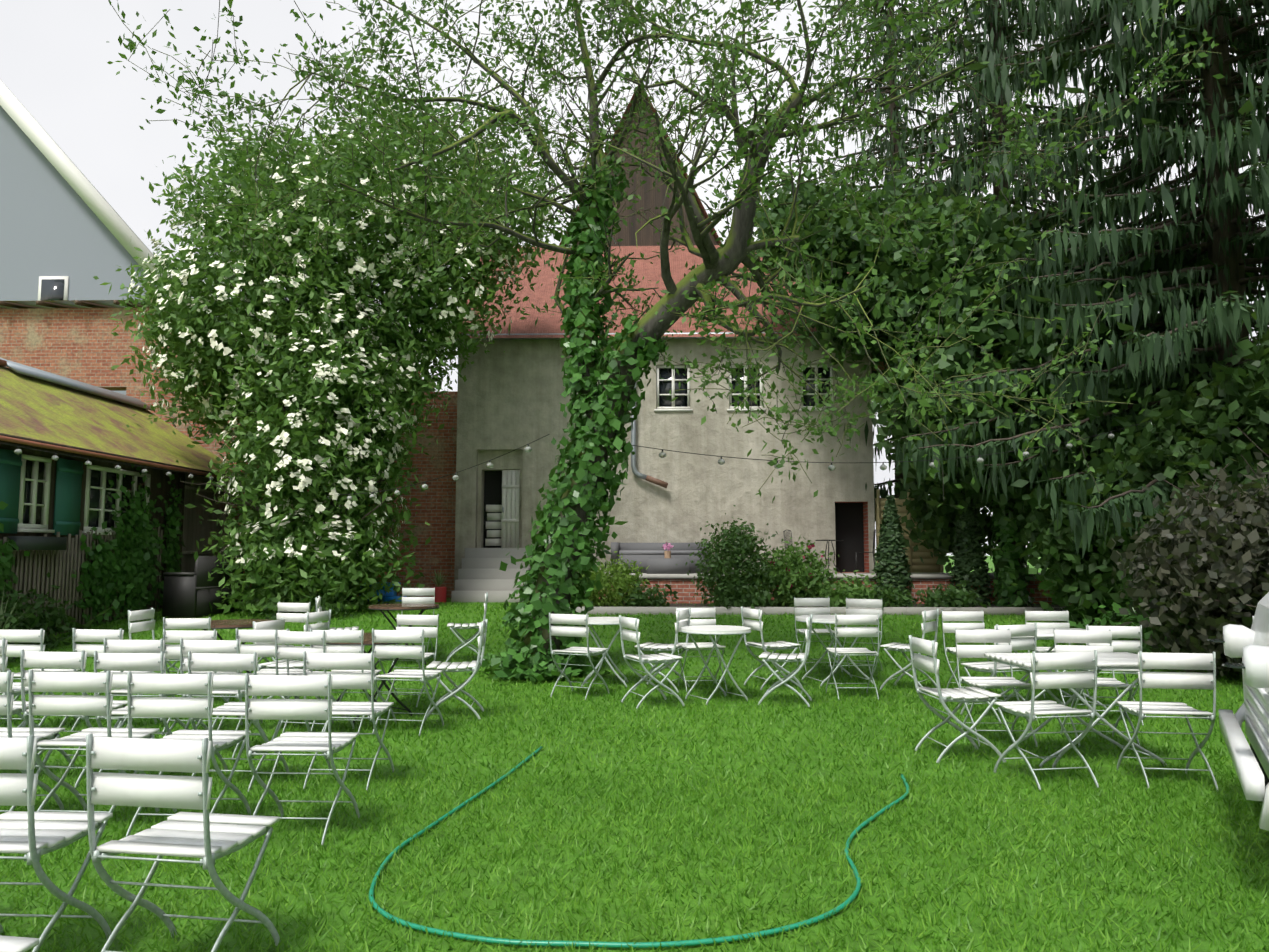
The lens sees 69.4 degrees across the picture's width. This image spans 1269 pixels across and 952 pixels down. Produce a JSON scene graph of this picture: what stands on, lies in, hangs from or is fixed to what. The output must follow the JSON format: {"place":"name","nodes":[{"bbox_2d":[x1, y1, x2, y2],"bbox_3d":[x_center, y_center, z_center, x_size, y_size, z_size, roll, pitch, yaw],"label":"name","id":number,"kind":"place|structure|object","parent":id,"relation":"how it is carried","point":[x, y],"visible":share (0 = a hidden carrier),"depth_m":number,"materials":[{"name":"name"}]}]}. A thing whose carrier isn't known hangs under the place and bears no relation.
{"place":"outdoors","nodes":[
{"label":"outdoors","id":0,"kind":"place"},
{"bbox_2d":[0,556,1268,951],"bbox_3d":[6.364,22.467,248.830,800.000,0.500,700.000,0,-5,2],"label":"ground","id":1,"kind":"structure","parent":0,"point":[498,886],"depth_m":5.21,"materials":[{"name":"green plant"}]},
{"bbox_2d":[0,935,38,951],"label":"chair","id":2,"kind":"object","parent":1,"relation":"on","point":[14,944],"visible":1,"depth_m":2.43,"materials":[{"name":"white paint"}]},
{"bbox_2d":[0,701,38,769],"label":"chair","id":3,"kind":"object","parent":1,"relation":"on","point":[17,707],"visible":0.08,"depth_m":6.26,"materials":[{"name":"white paint"}]},
{"bbox_2d":[0,638,45,727],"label":"chair","id":4,"kind":"object","parent":1,"relation":"on","point":[16,688],"visible":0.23,"depth_m":6.88,"materials":[{"name":"white paint"}]},
{"bbox_2d":[0,670,64,811],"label":"chair","id":5,"kind":"object","parent":1,"relation":"on","point":[6,705],"visible":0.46,"depth_m":5.22,"materials":[{"name":"white paint"}]},
{"bbox_2d":[0,628,79,726],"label":"chair","id":6,"kind":"object","parent":1,"relation":"on","point":[37,636],"visible":0.33,"depth_m":7.77,"materials":[{"name":"white paint"}]},
{"bbox_2d":[0,735,112,951],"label":"chair","id":7,"kind":"object","parent":1,"relation":"on","point":[32,834],"visible":0.92,"depth_m":3.30,"materials":[{"name":"white paint"}]},
{"bbox_2d":[20,649,130,787],"bbox_3d":[-3.780,1.604,6.224,0.455,0.885,0.534,-1,-5,8],"label":"chair","id":8,"kind":"object","parent":1,"relation":"on","point":[37,659],"visible":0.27,"depth_m":6.03,"materials":[{"name":"white paint"}]},
{"bbox_2d":[29,670,159,837],"bbox_3d":[-3.039,1.515,5.179,0.455,0.885,0.534,0,-5,5],"label":"chair","id":9,"kind":"object","parent":1,"relation":"on","point":[83,705],"visible":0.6,"depth_m":4.98,"materials":[{"name":"white paint"}]},
{"bbox_2d":[71,628,156,732],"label":"chair","id":10,"kind":"object","parent":1,"relation":"on","point":[86,635],"visible":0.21,"depth_m":7.80,"materials":[{"name":"white paint"}]},
{"bbox_2d":[0,79,241,394],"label":"houses","id":11,"kind":"structure","parent":1,"relation":"on","point":[66,232],"depth_m":34.35,"materials":[{"name":"grey paint"}]},
{"bbox_2d":[0,358,245,635],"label":"shed","id":12,"kind":"structure","parent":1,"relation":"on","point":[51,512],"depth_m":15.38,"materials":[{"name":"brown wood"}]},
{"bbox_2d":[0,460,185,627],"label":"shrub","id":13,"kind":"object","parent":12,"relation":"attached to","point":[133,572],"visible":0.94,"depth_m":15.96,"materials":[{"name":"green plant"}]},
{"bbox_2d":[0,420,1154,500],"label":"string lights","id":14,"kind":"object","parent":12,"relation":"attached to","point":[527,449],"visible":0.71,"depth_m":13.34,"materials":[{"name":"white"}]},
{"bbox_2d":[94,651,189,774],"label":"chair","id":15,"kind":"object","parent":1,"relation":"on","point":[129,661],"visible":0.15,"depth_m":5.94,"materials":[{"name":"white paint"}]},
{"bbox_2d":[104,638,188,735],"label":"chair","id":16,"kind":"object","parent":1,"relation":"on","point":[133,646],"visible":0.27,"depth_m":6.86,"materials":[{"name":"white paint"}]},
{"bbox_2d":[128,608,184,673],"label":"chair","id":17,"kind":"object","parent":1,"relation":"on","point":[142,625],"visible":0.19,"depth_m":10.17,"materials":[{"name":"white paint"}]},
{"bbox_2d":[59,573,279,629],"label":"ferns","id":18,"kind":"object","parent":1,"relation":"on","point":[86,625],"visible":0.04,"depth_m":14.45,"materials":[{"name":"green plant"}]},
{"bbox_2d":[0,572,356,663],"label":"bush","id":19,"kind":"object","parent":1,"relation":"on","point":[45,620],"visible":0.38,"depth_m":13.15,"materials":[{"name":"green plant"}]},
{"bbox_2d":[86,733,279,951],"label":"chair","id":20,"kind":"object","parent":1,"relation":"on","point":[207,837],"visible":1,"depth_m":3.20,"materials":[{"name":"white paint"}]},
{"bbox_2d":[126,671,250,836],"bbox_3d":[-2.469,1.509,5.113,0.455,0.885,0.533,0,-5,4],"label":"chair","id":21,"kind":"object","parent":1,"relation":"on","point":[180,707],"visible":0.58,"depth_m":4.91,"materials":[{"name":"white paint"}]},
{"bbox_2d":[163,617,227,698],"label":"chair","id":22,"kind":"object","parent":1,"relation":"on","point":[186,623],"visible":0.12,"depth_m":9.12,"materials":[{"name":"white paint"}]},
{"bbox_2d":[162,556,242,616],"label":"barrels","id":23,"kind":"object","parent":1,"relation":"on","point":[188,594],"visible":0.71,"depth_m":16.10,"materials":[{"name":"grey plastic"}]},
{"bbox_2d":[162,629,242,735],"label":"chair","id":24,"kind":"object","parent":1,"relation":"on","point":[172,636],"visible":0.25,"depth_m":7.70,"materials":[{"name":"white paint"}]},
{"bbox_2d":[0,569,446,629],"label":"pot grasses","id":25,"kind":"object","parent":1,"relation":"on","point":[438,579],"visible":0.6,"depth_m":12.53,"materials":[{"name":"green plant"}]},
{"bbox_2d":[180,638,267,757],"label":"chair","id":26,"kind":"object","parent":1,"relation":"on","point":[214,646],"visible":0.31,"depth_m":6.83,"materials":[{"name":"white paint"}]},
{"bbox_2d":[0,307,456,597],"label":"old brick wall","id":27,"kind":"structure","parent":1,"relation":"on","point":[84,345],"depth_m":22.16,"materials":[{"name":"red brick"}]},
{"bbox_2d":[0,300,150,308],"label":"coping","id":28,"kind":"object","parent":27,"relation":"on","point":[61,304],"visible":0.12,"depth_m":22.60,"materials":[{"name":"beige"}]},
{"bbox_2d":[10,582,446,658],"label":"pots and boxes","id":29,"kind":"object","parent":1,"relation":"on","point":[440,594],"visible":0.25,"depth_m":18.24,"materials":[{"name":"red"}]},
{"bbox_2d":[203,619,272,672],"bbox_3d":[-4.441,1.986,10.109,0.914,0.744,0.914,2,-5,-18],"label":"table","id":30,"kind":"object","parent":1,"relation":"on","point":[232,624],"visible":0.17,"depth_m":9.93,"materials":[{"name":"brown wood"}]},
{"bbox_2d":[188,651,288,791],"bbox_3d":[-2.631,1.595,6.119,0.455,0.885,0.534,0,-5,6],"label":"chair","id":31,"kind":"object","parent":1,"relation":"on","point":[219,661],"visible":0.54,"depth_m":5.91,"materials":[{"name":"white paint"}]},
{"bbox_2d":[236,628,310,732],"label":"chair","id":32,"kind":"object","parent":1,"relation":"on","point":[257,636],"visible":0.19,"depth_m":7.78,"materials":[{"name":"white paint"}]},
{"bbox_2d":[250,601,310,672],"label":"chair","id":33,"kind":"object","parent":1,"relation":"on","point":[294,607],"visible":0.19,"depth_m":11.10,"materials":[{"name":"white paint"}]},
{"bbox_2d":[253,618,318,698],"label":"chair","id":34,"kind":"object","parent":1,"relation":"on","point":[275,625],"visible":0.38,"depth_m":8.70,"materials":[{"name":"white paint"}]},
{"bbox_2d":[271,609,330,660],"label":"chair","id":35,"kind":"object","parent":1,"relation":"on","point":[317,616],"visible":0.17,"depth_m":9.93,"materials":[{"name":"white paint"}]},
{"bbox_2d":[245,673,359,844],"bbox_3d":[-1.816,1.504,5.051,0.455,0.885,0.534,0,-5,3],"label":"chair","id":36,"kind":"object","parent":1,"relation":"on","point":[329,743],"visible":0.92,"depth_m":4.85,"materials":[{"name":"white paint"}]},
{"bbox_2d":[228,453,389,595],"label":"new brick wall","id":37,"kind":"structure","parent":1,"relation":"on","point":[237,517],"depth_m":20.46,"materials":[{"name":"red brick"}]},
{"bbox_2d":[275,630,354,737],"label":"chair","id":38,"kind":"object","parent":1,"relation":"on","point":[300,638],"visible":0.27,"depth_m":7.60,"materials":[{"name":"white paint"}]},
{"bbox_2d":[93,73,577,613],"bbox_3d":[-5.837,-2.716,17.996,9.247,10.634,6.264,0,-5,2],"label":"flowering bush","id":39,"kind":"object","parent":1,"relation":"on","point":[229,321],"depth_m":17.37,"materials":[{"name":"green plant"}]},
{"bbox_2d":[315,596,358,629],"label":"chair","id":40,"kind":"object","parent":1,"relation":"on","point":[318,604],"visible":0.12,"depth_m":11.55,"materials":[{"name":"white paint"}]},
{"bbox_2d":[310,628,381,732],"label":"chair","id":41,"kind":"object","parent":1,"relation":"on","point":[344,636],"visible":0.46,"depth_m":7.73,"materials":[{"name":"white paint"}]},
{"bbox_2d":[303,651,393,790],"bbox_3d":[-1.903,1.597,6.142,0.455,0.885,0.534,0,-5,3],"label":"chair","id":42,"kind":"object","parent":1,"relation":"on","point":[340,661],"visible":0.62,"depth_m":5.93,"materials":[{"name":"white paint"}]},
{"bbox_2d":[326,632,412,722],"bbox_3d":[-2.482,1.875,8.561,0.914,0.744,0.914,-4,-6,41],"label":"table","id":43,"kind":"object","parent":1,"relation":"on","point":[367,639],"visible":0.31,"depth_m":8.41,"materials":[{"name":"white wood"}]},
{"bbox_2d":[367,603,439,665],"bbox_3d":[-2.994,2.048,11.873,0.914,0.744,0.914,1,-5,-8],"label":"table","id":44,"kind":"object","parent":1,"relation":"on","point":[422,607],"visible":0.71,"depth_m":11.63,"materials":[{"name":"brown wood"}]},
{"bbox_2d":[375,613,438,706],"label":"chair","id":45,"kind":"object","parent":1,"relation":"on","point":[431,632],"visible":0.67,"depth_m":9.57,"materials":[{"name":"white paint"}]},
{"bbox_2d":[372,628,443,734],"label":"chair","id":46,"kind":"object","parent":1,"relation":"on","point":[397,651],"visible":0.88,"depth_m":7.74,"materials":[{"name":"white paint"}]},
{"bbox_2d":[395,587,434,651],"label":"chair","id":47,"kind":"object","parent":1,"relation":"on","point":[419,592],"visible":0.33,"depth_m":12.94,"materials":[{"name":"white paint"}]},
{"bbox_2d":[426,619,487,719],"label":"chair","id":48,"kind":"object","parent":1,"relation":"on","point":[473,666],"visible":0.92,"depth_m":8.44,"materials":[{"name":"white paint"}]},
{"bbox_2d":[446,592,487,661],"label":"chair","id":49,"kind":"object","parent":1,"relation":"on","point":[452,626],"visible":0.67,"depth_m":11.83,"materials":[{"name":"white paint"}]},
{"bbox_2d":[462,155,667,681],"bbox_3d":[-0.832,-0.808,11.453,2.507,6.860,1.837,0,-5,2],"label":"ivy","id":50,"kind":"object","parent":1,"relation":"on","point":[514,662],"visible":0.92,"depth_m":11.17,"materials":[{"name":"green plant"}]},
{"bbox_2d":[549,613,609,699],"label":"chair","id":51,"kind":"object","parent":1,"relation":"on","point":[574,631],"visible":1,"depth_m":9.62,"materials":[{"name":"white paint"}]},
{"bbox_2d":[581,617,634,687],"bbox_3d":[-0.332,1.996,10.401,0.734,0.743,0.734,0,-5,2],"label":"table","id":52,"kind":"object","parent":1,"relation":"on","point":[603,621],"visible":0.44,"depth_m":10.21,"materials":[{"name":"white paint"}]},
{"bbox_2d":[570,551,659,606],"bbox_3d":[-0.744,1.986,17.542,1.646,1.111,2.115,4,-6,-38],"label":"bush","id":53,"kind":"object","parent":1,"relation":"on","point":[617,581],"visible":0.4,"depth_m":17.06,"materials":[{"name":"green plant"}]},
{"bbox_2d":[369,746,909,948],"bbox_3d":[0.020,1.944,5.119,2.785,0.019,3.337,-2,-5,19],"label":"garden hose","id":54,"kind":"object","parent":1,"relation":"on","point":[538,943],"visible":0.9,"depth_m":3.68,"materials":[{"name":"teal rubber"}]},
{"bbox_2d":[559,89,721,408],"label":"timber gable","id":55,"kind":"structure","parent":1,"relation":"on","point":[652,199],"depth_m":26.66,"materials":[{"name":"wood"}]},
{"bbox_2d":[619,615,684,708],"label":"chair","id":56,"kind":"object","parent":1,"relation":"on","point":[629,623],"visible":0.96,"depth_m":9.15,"materials":[{"name":"white paint"}]},
{"bbox_2d":[634,608,690,691],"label":"chair","id":57,"kind":"object","parent":1,"relation":"on","point":[680,615],"visible":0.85,"depth_m":10.04,"materials":[{"name":"white paint"}]},
{"bbox_2d":[454,332,875,590],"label":"building","id":58,"kind":"structure","parent":1,"relation":"on","point":[510,398],"depth_m":21.26,"materials":[{"name":"paint"}]},
{"bbox_2d":[443,245,887,392],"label":"roof","id":59,"kind":"structure","parent":58,"relation":"on","point":[549,322],"depth_m":22.93,"materials":[{"name":"tile"}]},
{"bbox_2d":[106,0,1236,657],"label":"old fruit tree","id":60,"kind":"object","parent":1,"relation":"on","point":[448,190],"depth_m":10.49,"materials":[{"name":"green plant"}]},
{"bbox_2d":[676,607,726,691],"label":"chair","id":61,"kind":"object","parent":1,"relation":"on","point":[702,612],"visible":0.69,"depth_m":10.35,"materials":[{"name":"white paint"}]},
{"bbox_2d":[681,625,751,704],"bbox_3d":[0.844,1.945,9.470,0.734,0.743,0.734,3,-6,-28],"label":"table","id":62,"kind":"object","parent":1,"relation":"on","point":[718,630],"visible":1,"depth_m":9.35,"materials":[{"name":"white paint"}]},
{"bbox_2d":[451,548,1078,614],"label":"terrace","id":63,"kind":"structure","parent":1,"relation":"on","point":[480,574],"depth_m":18.46,"materials":[{"name":"concrete"}]},
{"bbox_2d":[611,542,710,573],"bbox_3d":[0.577,1.803,20.222,2.200,0.680,1.480,0,-5,2],"label":"bench","id":64,"kind":"object","parent":63,"relation":"on","point":[656,558],"visible":0.81,"depth_m":20.21,"materials":[{"name":"grey"}]},
{"bbox_2d":[661,542,673,550],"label":"pink pot flowers","id":65,"kind":"object","parent":64,"relation":"on","point":[669,546],"visible":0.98,"depth_m":19.71,"materials":[{"name":"pink plant"}]},
{"bbox_2d":[675,505,787,606],"bbox_3d":[1.904,1.544,17.430,1.946,1.960,1.816,3,-6,-32],"label":"bush","id":66,"kind":"object","parent":63,"relation":"on","point":[744,546],"visible":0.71,"depth_m":17.15,"materials":[{"name":"green plant"}]},
{"bbox_2d":[783,529,875,572],"bbox_3d":[4.293,1.656,20.093,2.026,0.966,0.606,0,-5,2],"label":"iron bistro set","id":67,"kind":"object","parent":63,"relation":"on","point":[786,536],"visible":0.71,"depth_m":20.02,"materials":[{"name":"black"}]},
{"bbox_2d":[871,495,914,603],"bbox_3d":[5.069,1.464,18.079,0.815,2.227,0.811,-3,-6,28],"label":"conical shrub","id":68,"kind":"object","parent":63,"relation":"on","point":[889,554],"visible":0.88,"depth_m":17.93,"materials":[{"name":"green plant"}]},
{"bbox_2d":[875,489,943,572],"bbox_3d":[6.299,1.257,21.002,1.500,1.900,0.105,0,-5,2],"label":"fence panel","id":69,"kind":"object","parent":63,"relation":"on","point":[929,565],"visible":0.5,"depth_m":20.94,"materials":[{"name":"beige wood"}]},
{"bbox_2d":[741,607,802,690],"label":"chair","id":70,"kind":"object","parent":1,"relation":"on","point":[752,614],"visible":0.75,"depth_m":10.18,"materials":[{"name":"white paint"}]},
{"bbox_2d":[758,614,812,706],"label":"chair","id":71,"kind":"object","parent":1,"relation":"on","point":[800,657],"visible":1,"depth_m":9.16,"materials":[{"name":"white paint"}]},
{"bbox_2d":[616,574,990,609],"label":"low bed plants","id":72,"kind":"object","parent":1,"relation":"on","point":[952,596],"visible":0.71,"depth_m":16.69,"materials":[{"name":"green plant"}]},
{"bbox_2d":[794,597,842,671],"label":"chair","id":73,"kind":"object","parent":1,"relation":"on","point":[811,602],"visible":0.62,"depth_m":11.60,"materials":[{"name":"white paint"}]},
{"bbox_2d":[756,535,888,606],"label":"bed roses","id":74,"kind":"object","parent":1,"relation":"on","point":[800,582],"visible":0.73,"depth_m":17.08,"materials":[{"name":"green plant"}]},
{"bbox_2d":[768,544,823,590],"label":"flowers","id":75,"kind":"object","parent":74,"relation":"on","point":[809,547],"visible":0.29,"depth_m":17.20,"materials":[{"name":"pink"}]},
{"bbox_2d":[795,615,873,686],"bbox_3d":[2.322,2.000,10.531,0.934,0.744,0.934,1,-5,-13],"label":"table","id":76,"kind":"object","parent":1,"relation":"on","point":[825,619],"visible":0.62,"depth_m":10.37,"materials":[{"name":"white paint"}]},
{"bbox_2d":[826,613,878,699],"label":"chair","id":77,"kind":"object","parent":1,"relation":"on","point":[856,631],"visible":1,"depth_m":9.50,"materials":[{"name":"white paint"}]},
{"bbox_2d":[835,598,882,672],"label":"chair","id":78,"kind":"object","parent":1,"relation":"on","point":[869,603],"visible":0.56,"depth_m":11.42,"materials":[{"name":"white paint"}]},
{"bbox_2d":[879,608,938,689],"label":"chair","id":79,"kind":"object","parent":1,"relation":"on","point":[929,615],"visible":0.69,"depth_m":10.02,"materials":[{"name":"white paint"}]},
{"bbox_2d":[908,635,1005,763],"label":"chair","id":80,"kind":"object","parent":1,"relation":"on","point":[931,665],"visible":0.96,"depth_m":6.82,"materials":[{"name":"white paint"}]},
{"bbox_2d":[949,491,992,605],"bbox_3d":[6.560,1.419,17.983,0.846,2.311,0.824,0,-5,2],"label":"conical shrub","id":81,"kind":"object","parent":1,"relation":"on","point":[969,552],"visible":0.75,"depth_m":17.83,"materials":[{"name":"green plant"}]},
{"bbox_2d":[941,610,1005,698],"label":"chair","id":82,"kind":"object","parent":1,"relation":"on","point":[961,616],"visible":0.56,"depth_m":10.00,"materials":[{"name":"white paint"}]},
{"bbox_2d":[955,628,1037,746],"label":"chair","id":83,"kind":"object","parent":1,"relation":"on","point":[979,636],"visible":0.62,"depth_m":7.72,"materials":[{"name":"white paint"}]},
{"bbox_2d":[960,623,1037,722],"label":"chair","id":84,"kind":"object","parent":1,"relation":"on","point":[992,667],"visible":0.56,"depth_m":8.35,"materials":[{"name":"white paint"}]},
{"bbox_2d":[739,42,1268,604],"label":"tree","id":85,"kind":"object","parent":1,"relation":"on","point":[935,522],"depth_m":17.44,"materials":[{"name":"green plant"}]},
{"bbox_2d":[993,650,1098,790],"bbox_3d":[2.759,1.600,6.176,0.455,0.885,0.533,1,-5,-10],"label":"chair","id":86,"kind":"object","parent":1,"relation":"on","point":[1031,709],"visible":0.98,"depth_m":5.99,"materials":[{"name":"white paint"}]},
{"bbox_2d":[973,628,1118,712],"bbox_3d":[4.085,1.918,9.085,1.150,0.744,0.694,1,-5,-6],"label":"table","id":87,"kind":"object","parent":1,"relation":"on","point":[1045,634],"visible":0.23,"depth_m":9.01,"materials":[{"name":"white paint"}]},
{"bbox_2d":[1025,610,1088,698],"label":"chair","id":88,"kind":"object","parent":1,"relation":"on","point":[1046,615],"visible":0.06,"depth_m":10.04,"materials":[{"name":"white paint"}]},
{"bbox_2d":[876,0,1268,559],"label":"spruce","id":89,"kind":"object","parent":1,"relation":"on","point":[1121,64],"depth_m":14.92,"materials":[{"name":"green plant"}]},
{"bbox_2d":[984,652,1166,767],"bbox_3d":[3.324,1.727,6.812,1.150,0.744,0.694,0,-5,-3],"label":"table","id":90,"kind":"object","parent":1,"relation":"on","point":[1113,660],"visible":0.62,"depth_m":6.66,"materials":[{"name":"white paint"}]},
{"bbox_2d":[1053,629,1139,746],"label":"chair","id":91,"kind":"object","parent":1,"relation":"on","point":[1078,636],"visible":0.56,"depth_m":7.68,"materials":[{"name":"white paint"}]},
{"bbox_2d":[1074,624,1143,725],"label":"chair","id":92,"kind":"object","parent":1,"relation":"on","point":[1127,632],"visible":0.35,"depth_m":8.16,"materials":[{"name":"white paint"}]},
{"bbox_2d":[1008,311,1268,626],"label":"understorey shrubs","id":93,"kind":"object","parent":1,"relation":"on","point":[1202,430],"visible":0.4,"depth_m":13.63,"materials":[{"name":"green plant"}]},
{"bbox_2d":[1062,587,1249,653],"bbox_3d":[9.259,1.682,10.484,4.840,1.423,8.873,2,-5,-26],"label":"bush","id":94,"kind":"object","parent":1,"relation":"on","point":[1147,631],"depth_m":12.38,"materials":[{"name":"green plant"}]},
{"bbox_2d":[1116,650,1218,790],"bbox_3d":[3.555,1.598,6.154,0.455,0.885,0.534,-1,-5,9],"label":"chair","id":95,"kind":"object","parent":1,"relation":"on","point":[1181,680],"visible":1,"depth_m":5.96,"materials":[{"name":"white paint"}]},
{"bbox_2d":[1091,427,1268,675],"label":"bush","id":96,"kind":"object","parent":1,"relation":"on","point":[1231,571],"depth_m":10.58,"materials":[{"name":"green plant"}]},
{"bbox_2d":[1207,592,1268,830],"bbox_3d":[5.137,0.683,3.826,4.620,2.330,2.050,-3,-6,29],"label":"bench","id":97,"kind":"object","parent":1,"relation":"on","point":[1249,647],"visible":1,"depth_m":4.71,"materials":[{"name":"white"}]},
{"bbox_2d":[0,0,1268,555],"label":"sky","id":98,"kind":"structure","parent":0,"point":[55,55],"materials":[{"name":"white"}]},
{"bbox_2d":[800,0,990,495],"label":"spruce","id":99,"kind":"object","parent":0,"point":[894,117],"depth_m":27.60,"materials":[{"name":"green plant"}]},
{"bbox_2d":[837,0,1156,550],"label":"spruce","id":100,"kind":"object","parent":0,"point":[982,52],"depth_m":22.69,"materials":[{"name":"green plant"}]},
{"bbox_2d":[987,392,1034,606],"bbox_3d":[7.221,0.439,17.668,0.891,4.337,0.896,0,-5,2],"label":"conical shrub","id":101,"kind":"object","parent":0,"point":[1003,581],"visible":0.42,"depth_m":17.36,"materials":[{"name":"green plant"}]}
]}

